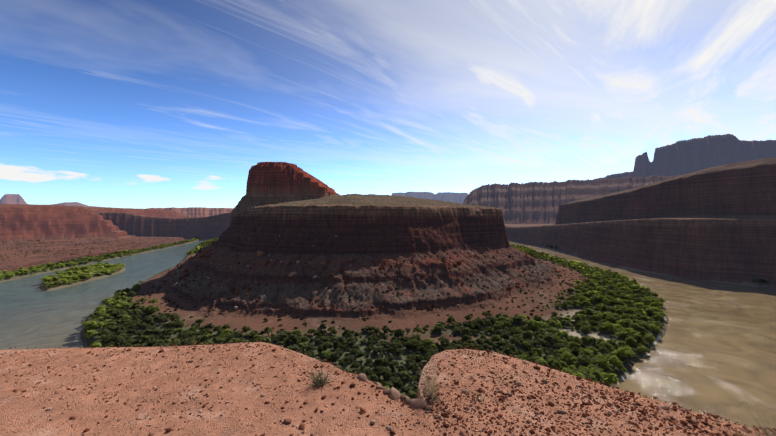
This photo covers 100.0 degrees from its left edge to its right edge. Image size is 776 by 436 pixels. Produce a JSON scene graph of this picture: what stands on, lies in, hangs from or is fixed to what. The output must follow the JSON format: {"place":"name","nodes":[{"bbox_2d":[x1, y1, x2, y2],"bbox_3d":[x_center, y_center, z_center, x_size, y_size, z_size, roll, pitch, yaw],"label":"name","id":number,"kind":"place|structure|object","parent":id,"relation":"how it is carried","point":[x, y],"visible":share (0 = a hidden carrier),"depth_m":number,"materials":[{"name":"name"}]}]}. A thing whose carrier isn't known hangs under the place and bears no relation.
{"place":"outdoors","nodes":[
{"label":"outdoors","id":0,"kind":"place"},
{"bbox_2d":[0,342,772,435],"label":"ledge ground","id":1,"kind":"structure","parent":0,"point":[20,415],"depth_m":3.07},
{"bbox_2d":[303,367,338,387],"bbox_3d":[-0.702,1.664,3.304,0.459,0.324,0.424,0,0,-11],"label":"plant","id":2,"kind":"object","parent":1,"relation":"on","point":[322,379],"visible":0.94,"depth_m":3.31,"materials":[{"name":"green plant"}]},
{"bbox_2d":[0,340,775,435],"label":"pebbles","id":3,"kind":"object","parent":1,"relation":"on","point":[549,403],"visible":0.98,"depth_m":2.96,"materials":[{"name":"stone"}]},
{"bbox_2d":[357,373,442,420],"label":"boulders","id":4,"kind":"object","parent":1,"relation":"on","point":[394,393],"visible":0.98,"depth_m":3.05,"materials":[{"name":"stone"}]},
{"bbox_2d":[403,359,455,401],"bbox_3d":[0.408,1.513,3.065,0.455,0.389,0.529,0,0,-33],"label":"grass tuft","id":5,"kind":"object","parent":1,"relation":"on","point":[431,395],"depth_m":3.05,"materials":[{"name":"plant"}]},
{"bbox_2d":[126,345,775,435],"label":"foreground stones","id":6,"kind":"object","parent":1,"relation":"on","point":[389,428],"visible":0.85,"depth_m":2.98,"materials":[{"name":"brown stone"}]},
{"bbox_2d":[475,390,487,401],"bbox_3d":[0.836,1.680,3.062,0.244,0.126,0.198,0,0,-1],"label":"grass tuft","id":7,"kind":"object","parent":1,"relation":"on","point":[481,398],"visible":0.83,"depth_m":3.02,"materials":[{"name":"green plant"}]},
{"bbox_2d":[710,408,775,435],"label":"grass tuft","id":8,"kind":"object","parent":1,"relation":"on","point":[764,432],"visible":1,"depth_m":2.26,"materials":[{"name":"plant"}]},
{"bbox_2d":[0,134,775,397],"bbox_3d":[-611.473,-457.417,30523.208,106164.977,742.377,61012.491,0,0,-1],"label":"canyon terrain","id":9,"kind":"structure","parent":0,"point":[702,209],"depth_m":290.19,"materials":[{"name":"brown stone"}]},
{"bbox_2d":[0,237,612,340],"bbox_3d":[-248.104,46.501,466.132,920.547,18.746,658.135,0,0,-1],"label":"desert scrub","id":10,"kind":"object","parent":9,"relation":"on","point":[454,335],"visible":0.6,"depth_m":226.30,"materials":[{"name":"green plant"}]},
{"bbox_2d":[160,220,561,313],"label":"talus boulders","id":11,"kind":"object","parent":9,"relation":"on","point":[259,253],"visible":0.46,"depth_m":217.90,"materials":[{"name":"stone"}]},
{"bbox_2d":[81,274,666,399],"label":"riparian shrubs","id":12,"kind":"object","parent":9,"relation":"on","point":[621,296],"visible":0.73,"depth_m":147.07,"materials":[{"name":"green plant"}]},
{"bbox_2d":[0,237,768,287],"bbox_3d":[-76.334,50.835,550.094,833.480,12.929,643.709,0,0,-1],"label":"riparian shrubs","id":13,"kind":"object","parent":9,"relation":"on","point":[76,273],"visible":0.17,"depth_m":345.16,"materials":[{"name":"green plant"}]},
{"bbox_2d":[0,240,775,431],"bbox_3d":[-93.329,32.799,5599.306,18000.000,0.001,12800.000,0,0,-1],"label":"river water","id":14,"kind":"structure","parent":0,"point":[713,351],"depth_m":173.03,"materials":[{"name":"brown liquid"}]},
{"bbox_2d":[0,0,775,208],"label":"sky","id":15,"kind":"structure","parent":0,"point":[135,104],"materials":[{"name":"blue"}]}
]}

